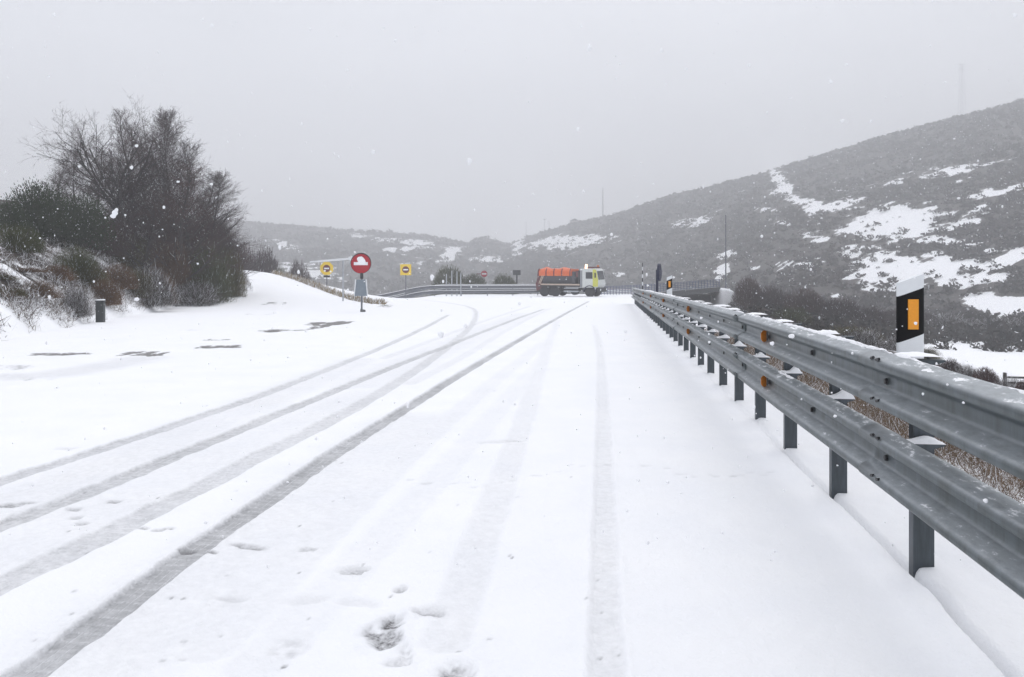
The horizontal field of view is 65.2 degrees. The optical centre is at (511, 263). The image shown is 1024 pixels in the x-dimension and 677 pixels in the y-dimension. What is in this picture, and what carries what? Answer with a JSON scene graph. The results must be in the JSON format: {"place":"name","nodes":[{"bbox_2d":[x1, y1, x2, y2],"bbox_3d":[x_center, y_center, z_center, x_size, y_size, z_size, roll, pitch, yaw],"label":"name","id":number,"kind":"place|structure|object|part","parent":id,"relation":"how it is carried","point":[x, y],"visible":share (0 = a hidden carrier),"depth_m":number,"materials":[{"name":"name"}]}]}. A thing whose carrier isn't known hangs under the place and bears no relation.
{"place":"outdoors","nodes":[
{"label":"outdoors","id":0,"kind":"place"},
{"bbox_2d":[0,101,1023,676],"bbox_3d":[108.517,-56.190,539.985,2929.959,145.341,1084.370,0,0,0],"label":"snow ground","id":1,"kind":"structure","parent":0,"point":[526,587],"depth_m":5.28,"materials":[{"name":"white snow"}]},
{"bbox_2d":[0,274,20,279],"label":"bush","id":2,"kind":"object","parent":1,"relation":"on","point":[5,277],"visible":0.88,"depth_m":23.92,"materials":[{"name":"plant"}]},
{"bbox_2d":[0,287,28,296],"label":"bush","id":3,"kind":"object","parent":1,"relation":"on","point":[21,292],"visible":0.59,"depth_m":22.56,"materials":[{"name":"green plant"}]},
{"bbox_2d":[0,196,34,233],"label":"evergreen bush","id":4,"kind":"object","parent":1,"relation":"on","point":[13,215],"visible":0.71,"depth_m":36.87,"materials":[{"name":"green plant"}]},
{"bbox_2d":[0,222,47,253],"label":"bush","id":5,"kind":"object","parent":1,"relation":"on","point":[12,238],"visible":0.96,"depth_m":30.72,"materials":[{"name":"green plant"}]},
{"bbox_2d":[14,267,50,272],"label":"bush","id":6,"kind":"object","parent":1,"relation":"on","point":[34,269],"visible":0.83,"depth_m":27.37,"materials":[{"name":"grey plant"}]},
{"bbox_2d":[22,279,64,298],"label":"bush","id":7,"kind":"object","parent":1,"relation":"on","point":[42,289],"visible":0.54,"depth_m":24.93,"materials":[{"name":"brown plant"}]},
{"bbox_2d":[0,174,90,239],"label":"evergreen bush","id":8,"kind":"object","parent":1,"relation":"on","point":[51,213],"visible":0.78,"depth_m":39.25,"materials":[{"name":"green plant"}]},
{"bbox_2d":[37,159,74,201],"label":"birch tree","id":9,"kind":"object","parent":1,"relation":"on","point":[57,176],"visible":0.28,"depth_m":47.00,"materials":[{"name":"grey plant"}]},
{"bbox_2d":[35,263,78,282],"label":"bush","id":10,"kind":"object","parent":1,"relation":"on","point":[57,271],"visible":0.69,"depth_m":29.33,"materials":[{"name":"brown plant"}]},
{"bbox_2d":[46,149,103,208],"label":"birch tree","id":11,"kind":"object","parent":1,"relation":"on","point":[69,179],"visible":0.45,"depth_m":45.45,"materials":[{"name":"grey plant"}]},
{"bbox_2d":[52,244,102,279],"bbox_3d":[-17.426,-0.037,31.938,2.127,1.620,2.053,0,0,-10],"label":"bush","id":12,"kind":"object","parent":1,"relation":"on","point":[77,262],"visible":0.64,"depth_m":31.68,"materials":[{"name":"green plant"}]},
{"bbox_2d":[59,284,95,318],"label":"shrub","id":13,"kind":"object","parent":1,"relation":"on","point":[82,306],"visible":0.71,"depth_m":26.30,"materials":[{"name":"grey plant"}]},
{"bbox_2d":[50,192,116,250],"bbox_3d":[-21.968,-2.052,41.001,3.333,3.363,3.171,0,0,-1],"label":"evergreen bush","id":14,"kind":"object","parent":1,"relation":"on","point":[94,219],"visible":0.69,"depth_m":40.55,"materials":[{"name":"green plant"}]},
{"bbox_2d":[69,152,115,210],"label":"birch tree","id":15,"kind":"object","parent":1,"relation":"on","point":[106,155],"visible":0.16,"depth_m":49.93,"materials":[{"name":"grey plant"}]},
{"bbox_2d":[75,263,113,288],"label":"bush","id":16,"kind":"object","parent":1,"relation":"on","point":[87,282],"visible":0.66,"depth_m":31.66,"materials":[{"name":"green plant"}]},
{"bbox_2d":[95,299,105,321],"bbox_3d":[-14.197,1.725,27.600,0.280,0.990,0.280,0,0,-10],"label":"bollard","id":17,"kind":"object","parent":1,"relation":"on","point":[100,309],"visible":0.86,"depth_m":27.48,"materials":[{"name":"concrete"}]},
{"bbox_2d":[17,89,191,228],"bbox_3d":[-21.862,-4.997,43.435,8.638,9.030,7.831,0,0,-38],"label":"oak tree","id":18,"kind":"object","parent":1,"relation":"on","point":[101,167],"visible":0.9,"depth_m":43.43,"materials":[{"name":"brown plant"}]},
{"bbox_2d":[71,217,137,257],"bbox_3d":[-21.259,-1.546,41.858,3.380,2.796,3.254,0,0,9],"label":"thicket","id":19,"kind":"object","parent":1,"relation":"on","point":[117,240],"visible":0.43,"depth_m":41.45,"materials":[{"name":"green plant"}]},
{"bbox_2d":[88,277,128,305],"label":"bush","id":20,"kind":"object","parent":1,"relation":"on","point":[111,295],"visible":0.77,"depth_m":31.32,"materials":[{"name":"brown plant"}]},
{"bbox_2d":[102,263,138,289],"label":"bush","id":21,"kind":"object","parent":1,"relation":"on","point":[118,275],"visible":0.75,"depth_m":35.47,"materials":[{"name":"brown plant"}]},
{"bbox_2d":[0,200,253,340],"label":"undergrowth","id":22,"kind":"object","parent":1,"relation":"on","point":[56,300],"visible":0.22,"depth_m":27.16,"materials":[{"name":"plant"}]},
{"bbox_2d":[98,197,159,229],"bbox_3d":[-22.885,-3.209,49.065,6.021,2.566,6.089,0,0,29],"label":"thicket","id":23,"kind":"object","parent":1,"relation":"on","point":[119,211],"visible":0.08,"depth_m":47.98,"materials":[{"name":"grey plant"}]},
{"bbox_2d":[106,233,155,268],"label":"bush","id":24,"kind":"object","parent":1,"relation":"on","point":[122,261],"visible":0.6,"depth_m":41.97,"materials":[{"name":"green plant"}]},
{"bbox_2d":[91,166,174,243],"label":"birch tree","id":25,"kind":"object","parent":1,"relation":"on","point":[122,206],"visible":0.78,"depth_m":42.99,"materials":[{"name":"grey plant"}]},
{"bbox_2d":[99,107,181,235],"bbox_3d":[-21.994,-5.208,47.229,4.803,8.185,4.433,0,0,-14],"label":"birch tree","id":26,"kind":"object","parent":1,"relation":"on","point":[117,121],"visible":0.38,"depth_m":46.74,"materials":[{"name":"grey plant"}]},
{"bbox_2d":[122,265,159,299],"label":"bush","id":27,"kind":"object","parent":1,"relation":"on","point":[140,282],"visible":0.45,"depth_m":36.52,"materials":[{"name":"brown plant"}]},
{"bbox_2d":[95,193,196,270],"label":"birch tree","id":28,"kind":"object","parent":1,"relation":"on","point":[150,240],"visible":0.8,"depth_m":41.95,"materials":[{"name":"brown plant"}]},
{"bbox_2d":[89,124,207,206],"bbox_3d":[-22.749,-5.406,50.584,6.629,6.973,7.967,0,0,38],"label":"birch tree","id":29,"kind":"object","parent":1,"relation":"on","point":[131,134],"visible":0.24,"depth_m":49.82,"materials":[{"name":"grey plant"}]},
{"bbox_2d":[125,260,183,307],"bbox_3d":[-16.956,0.934,37.463,3.080,2.402,2.960,0,0,44],"label":"shrub","id":30,"kind":"object","parent":1,"relation":"on","point":[162,300],"visible":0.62,"depth_m":37.13,"materials":[{"name":"grey plant"}]},
{"bbox_2d":[109,106,207,243],"bbox_3d":[-19.805,-4.412,44.709,5.949,9.446,5.708,0,0,-17],"label":"birch tree","id":31,"kind":"object","parent":1,"relation":"on","point":[168,132],"visible":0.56,"depth_m":45.14,"materials":[{"name":"brown plant"}]},
{"bbox_2d":[150,271,179,304],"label":"bush","id":32,"kind":"object","parent":1,"relation":"on","point":[169,285],"visible":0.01,"depth_m":39.57,"materials":[{"name":"brown plant"}]},
{"bbox_2d":[143,232,194,289],"bbox_3d":[-18.365,-0.102,42.877,2.843,3.573,2.798,0,0,43],"label":"bush","id":33,"kind":"object","parent":1,"relation":"on","point":[174,269],"visible":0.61,"depth_m":42.42,"materials":[{"name":"grey plant"}]},
{"bbox_2d":[129,106,222,242],"bbox_3d":[-20.799,-4.954,48.196,6.316,8.859,7.591,0,0,-36],"label":"birch tree","id":34,"kind":"object","parent":1,"relation":"on","point":[169,158],"visible":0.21,"depth_m":47.37,"materials":[{"name":"grey plant"}]},
{"bbox_2d":[107,159,246,291],"bbox_3d":[-18.410,-1.784,42.936,7.306,7.536,6.743,0,0,40],"label":"birch tree","id":35,"kind":"object","parent":1,"relation":"on","point":[182,215],"visible":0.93,"depth_m":42.31,"materials":[{"name":"brown plant"}]},
{"bbox_2d":[141,215,225,245],"bbox_3d":[-20.134,-2.049,48.938,5.620,2.506,5.375,0,0,16],"label":"thicket","id":36,"kind":"object","parent":1,"relation":"on","point":[185,233],"visible":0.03,"depth_m":47.83,"materials":[{"name":"grey plant"}]},
{"bbox_2d":[130,136,244,258],"bbox_3d":[-18.720,-3.087,46.239,6.615,8.169,6.347,0,0,-43],"label":"birch tree","id":37,"kind":"object","parent":1,"relation":"on","point":[187,161],"visible":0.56,"depth_m":45.27,"materials":[{"name":"brown plant"}]},
{"bbox_2d":[173,277,227,306],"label":"shrub","id":38,"kind":"object","parent":1,"relation":"on","point":[202,295],"visible":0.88,"depth_m":42.01,"materials":[{"name":"grey plant"}]},
{"bbox_2d":[183,170,236,249],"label":"birch tree","id":39,"kind":"object","parent":1,"relation":"on","point":[211,194],"visible":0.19,"depth_m":48.91,"materials":[{"name":"grey plant"}]},
{"bbox_2d":[184,238,240,302],"bbox_3d":[-16.931,0.351,44.327,3.599,4.313,3.703,0,0,-38],"label":"bush","id":40,"kind":"object","parent":1,"relation":"on","point":[211,274],"visible":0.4,"depth_m":43.76,"materials":[{"name":"brown plant"}]},
{"bbox_2d":[157,168,269,262],"bbox_3d":[-17.322,-2.192,46.113,6.792,7.144,8.164,0,0,-16],"label":"birch tree","id":41,"kind":"object","parent":1,"relation":"on","point":[217,192],"visible":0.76,"depth_m":46.66,"materials":[{"name":"brown plant"}]},
{"bbox_2d":[184,199,260,279],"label":"birch tree","id":42,"kind":"object","parent":1,"relation":"on","point":[207,230],"visible":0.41,"depth_m":46.73,"materials":[{"name":"grey plant"}]},
{"bbox_2d":[202,230,248,261],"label":"thicket","id":43,"kind":"object","parent":1,"relation":"on","point":[234,250],"visible":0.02,"depth_m":49.80,"materials":[{"name":"grey plant"}]},
{"bbox_2d":[217,243,247,297],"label":"bush","id":44,"kind":"object","parent":1,"relation":"on","point":[238,290],"visible":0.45,"depth_m":46.94,"materials":[{"name":"grey plant"}]},
{"bbox_2d":[206,221,280,277],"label":"birch tree","id":45,"kind":"object","parent":1,"relation":"on","point":[232,247],"visible":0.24,"depth_m":47.92,"materials":[{"name":"grey plant"}]},
{"bbox_2d":[236,240,253,268],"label":"thicket","id":46,"kind":"object","parent":1,"relation":"on","point":[245,254],"visible":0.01,"depth_m":87.42,"materials":[{"name":"grey plant"}]},
{"bbox_2d":[239,242,280,272],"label":"thicket","id":47,"kind":"object","parent":1,"relation":"on","point":[268,268],"visible":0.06,"depth_m":83.62,"materials":[{"name":"grey plant"}]},
{"bbox_2d":[288,259,311,279],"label":"thicket","id":48,"kind":"object","parent":1,"relation":"on","point":[303,273],"visible":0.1,"depth_m":79.78,"materials":[{"name":"grey plant"}]},
{"bbox_2d":[320,262,332,285],"bbox_3d":[-14.822,1.018,64.017,1.035,2.303,0.146,0,0,0],"label":"road sign","id":49,"kind":"object","parent":1,"relation":"on","point":[327,267],"visible":0.91,"depth_m":63.97,"materials":[{"name":"metal"}]},
{"bbox_2d":[271,269,388,304],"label":"dry grass","id":50,"kind":"structure","parent":1,"relation":"on","point":[309,282],"depth_m":58.20,"materials":[{"name":"plant"}]},
{"bbox_2d":[310,257,351,300],"bbox_3d":[-11.713,1.139,52.000,2.875,3.193,0.240,0,0,0],"label":"boom barrier","id":51,"kind":"object","parent":1,"relation":"on","point":[348,258],"visible":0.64,"depth_m":51.96,"materials":[{"name":"white metal"}]},
{"bbox_2d":[351,253,370,311],"bbox_3d":[-7.080,1.027,37.505,0.976,3.070,0.200,0,0,0],"label":"road sign","id":52,"kind":"object","parent":1,"relation":"on","point":[361,263],"visible":0.92,"depth_m":37.47,"materials":[{"name":"metal"}]},
{"bbox_2d":[199,218,577,297],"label":"hillside scrub","id":53,"kind":"object","parent":1,"relation":"on","point":[492,274],"visible":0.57,"depth_m":582.09,"materials":[{"name":"grey plant"}]},
{"bbox_2d":[400,264,410,297],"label":"road sign","id":54,"kind":"object","parent":1,"relation":"on","point":[405,269],"visible":0.98,"depth_m":69.97,"materials":[{"name":"metal"}]},
{"bbox_2d":[431,265,465,294],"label":"bush","id":55,"kind":"object","parent":1,"relation":"on","point":[440,277],"visible":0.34,"depth_m":97.98,"materials":[{"name":"green plant"}]},
{"bbox_2d":[376,285,538,297],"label":"guardrail","id":56,"kind":"object","parent":1,"relation":"on","point":[434,291],"visible":0.84,"depth_m":84.03,"materials":[{"name":"metal"}]},
{"bbox_2d":[462,273,486,293],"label":"bush","id":57,"kind":"object","parent":1,"relation":"on","point":[476,280],"visible":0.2,"depth_m":98.03,"materials":[{"name":"green plant"}]},
{"bbox_2d":[476,271,486,276],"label":"road sign","id":58,"kind":"object","parent":1,"relation":"on","point":[483,273],"visible":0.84,"depth_m":107.95,"materials":[{"name":"metal"}]},
{"bbox_2d":[491,273,517,293],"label":"bush","id":59,"kind":"object","parent":1,"relation":"on","point":[501,279],"visible":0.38,"depth_m":98.21,"materials":[{"name":"green plant"}]},
{"bbox_2d":[513,270,520,283],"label":"road sign","id":60,"kind":"object","parent":1,"relation":"on","point":[516,272],"visible":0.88,"depth_m":107.97,"materials":[{"name":"metal"}]},
{"bbox_2d":[534,264,606,296],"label":"spreader truck","id":61,"kind":"object","parent":1,"relation":"on","point":[589,280],"visible":1,"depth_m":81.03,"materials":[{"name":"paint"}]},
{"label":"side window","id":62,"kind":"part","parent":61,"relation":"part of","materials":[{"name":"grey glass"}]},
{"bbox_2d":[602,289,633,293],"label":"guardrail","id":63,"kind":"object","parent":1,"relation":"on","point":[627,292],"visible":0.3,"depth_m":96.97,"materials":[{"name":"grey metal"}]},
{"bbox_2d":[656,263,661,291],"bbox_3d":[5.666,1.199,31.014,0.180,2.408,0.658,0,0,20],"label":"road sign","id":64,"kind":"object","parent":1,"relation":"on","point":[659,273],"visible":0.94,"depth_m":30.98,"materials":[{"name":"grey metal"}]},
{"bbox_2d":[667,275,671,294],"bbox_3d":[4.722,1.189,23.997,0.167,1.686,0.057,0,0,20],"label":"delineator post","id":65,"kind":"object","parent":1,"relation":"on","point":[669,284],"visible":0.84,"depth_m":23.97,"materials":[{"name":"white paint"}]},
{"bbox_2d":[601,279,739,306],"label":"bridge","id":66,"kind":"structure","parent":1,"relation":"on","point":[719,295],"depth_m":92.68,"materials":[{"name":"concrete"}]},
{"bbox_2d":[725,215,726,288],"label":"pole","id":67,"kind":"object","parent":1,"relation":"on","point":[725,252],"visible":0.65,"depth_m":96.94,"materials":[{"name":"metal"}]},
{"bbox_2d":[725,301,745,312],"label":"shrub","id":68,"kind":"object","parent":1,"relation":"on","point":[737,304],"visible":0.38,"depth_m":73.79,"materials":[{"name":"grey plant"}]},
{"bbox_2d":[730,276,762,310],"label":"thicket","id":69,"kind":"object","parent":1,"relation":"on","point":[746,293],"visible":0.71,"depth_m":87.29,"materials":[{"name":"grey plant"}]},
{"bbox_2d":[505,98,1023,337],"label":"hillside scrub","id":70,"kind":"object","parent":1,"relation":"on","point":[994,226],"visible":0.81,"depth_m":313.44,"materials":[{"name":"plant"}]},
{"bbox_2d":[755,284,793,307],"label":"thicket","id":71,"kind":"object","parent":1,"relation":"on","point":[770,297],"visible":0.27,"depth_m":85.61,"materials":[{"name":"grey plant"}]},
{"bbox_2d":[770,305,813,326],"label":"bush","id":72,"kind":"object","parent":1,"relation":"on","point":[791,315],"visible":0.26,"depth_m":59.55,"materials":[{"name":"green plant"}]},
{"bbox_2d":[781,287,827,315],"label":"thicket","id":73,"kind":"object","parent":1,"relation":"on","point":[810,302],"visible":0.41,"depth_m":83.01,"materials":[{"name":"grey plant"}]},
{"bbox_2d":[631,288,1023,598],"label":"guardrail","id":74,"kind":"object","parent":1,"relation":"on","point":[922,483],"visible":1,"depth_m":3.85,"materials":[{"name":"grey metal"}]},
{"bbox_2d":[817,296,860,320],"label":"thicket","id":75,"kind":"object","parent":1,"relation":"on","point":[837,308],"visible":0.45,"depth_m":80.93,"materials":[{"name":"grey plant"}]},
{"bbox_2d":[818,322,884,342],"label":"bush","id":76,"kind":"object","parent":1,"relation":"on","point":[843,331],"visible":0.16,"depth_m":51.63,"materials":[{"name":"grey plant"}]},
{"bbox_2d":[704,328,1023,502],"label":"dry scrub","id":77,"kind":"object","parent":1,"relation":"on","point":[896,425],"visible":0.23,"depth_m":8.09,"materials":[{"name":"brown plant"}]},
{"bbox_2d":[845,325,889,348],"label":"thicket","id":78,"kind":"object","parent":1,"relation":"on","point":[871,340],"visible":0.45,"depth_m":43.67,"materials":[{"name":"grey plant"}]},
{"bbox_2d":[845,305,895,325],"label":"thicket","id":79,"kind":"object","parent":1,"relation":"on","point":[879,315],"visible":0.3,"depth_m":78.69,"materials":[{"name":"grey plant"}]},
{"bbox_2d":[744,302,1023,352],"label":"valley scrub","id":80,"kind":"object","parent":1,"relation":"on","point":[998,342],"visible":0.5,"depth_m":67.85,"materials":[{"name":"brown plant"}]},
{"bbox_2d":[878,334,924,350],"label":"thicket","id":81,"kind":"object","parent":1,"relation":"on","point":[891,344],"visible":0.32,"depth_m":47.75,"materials":[{"name":"grey plant"}]},
{"bbox_2d":[896,273,923,358],"bbox_3d":[2.364,0.418,4.676,0.162,0.723,0.192,0,0,0],"label":"delineator post","id":82,"kind":"object","parent":1,"relation":"on","point":[910,297],"visible":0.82,"depth_m":4.73,"materials":[{"name":"white paint"}]},
{"bbox_2d":[889,308,941,325],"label":"thicket","id":83,"kind":"object","parent":1,"relation":"on","point":[926,316],"visible":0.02,"depth_m":92.38,"materials":[{"name":"grey plant"}]},
{"bbox_2d":[924,347,944,359],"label":"bush","id":84,"kind":"object","parent":1,"relation":"on","point":[926,350],"visible":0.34,"depth_m":39.81,"materials":[{"name":"grey plant"}]},
{"bbox_2d":[935,358,959,371],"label":"thicket","id":85,"kind":"object","parent":1,"relation":"on","point":[947,365],"visible":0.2,"depth_m":26.82,"materials":[{"name":"grey plant"}]},
{"bbox_2d":[928,313,978,325],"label":"thicket","id":86,"kind":"object","parent":1,"relation":"on","point":[941,318],"visible":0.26,"depth_m":91.53,"materials":[{"name":"grey plant"}]},
{"bbox_2d":[951,363,978,377],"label":"thicket","id":87,"kind":"object","parent":1,"relation":"on","point":[965,370],"visible":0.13,"depth_m":24.94,"materials":[{"name":"grey plant"}]},
{"bbox_2d":[947,310,1004,324],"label":"bush","id":88,"kind":"object","parent":1,"relation":"on","point":[981,315],"visible":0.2,"depth_m":97.49,"materials":[{"name":"grey plant"}]},
{"bbox_2d":[970,366,999,383],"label":"thicket","id":89,"kind":"object","parent":1,"relation":"on","point":[988,376],"visible":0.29,"depth_m":23.86,"materials":[{"name":"grey plant"}]},
{"bbox_2d":[969,317,1023,328],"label":"thicket","id":90,"kind":"object","parent":1,"relation":"on","point":[1009,323],"visible":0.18,"depth_m":89.82,"materials":[{"name":"grey plant"}]},
{"bbox_2d":[994,373,1020,388],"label":"thicket","id":91,"kind":"object","parent":1,"relation":"on","point":[1005,383],"visible":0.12,"depth_m":20.96,"materials":[{"name":"grey plant"}]},
{"bbox_2d":[1002,316,1023,324],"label":"bush","id":92,"kind":"object","parent":1,"relation":"on","point":[1021,319],"visible":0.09,"depth_m":96.12,"materials":[{"name":"grey plant"}]},
{"bbox_2d":[1003,372,1023,383],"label":"rail fence","id":93,"kind":"object","parent":1,"relation":"on","point":[1005,375],"visible":0.21,"depth_m":21.91,"materials":[{"name":"silver metal"}]},
{"bbox_2d":[1014,378,1023,389],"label":"thicket","id":94,"kind":"object","parent":1,"relation":"on","point":[1021,386],"visible":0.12,"depth_m":20.07,"materials":[{"name":"grey plant"}]},
{"bbox_2d":[0,0,1023,568],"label":"falling snow","id":95,"kind":"structure","parent":0,"point":[114,214],"depth_m":3.99,"materials":[{"name":"white snow"}]},
{"bbox_2d":[0,0,1023,243],"label":"sky","id":96,"kind":"structure","parent":0,"point":[699,118],"materials":[{"name":"grey"}]}
]}

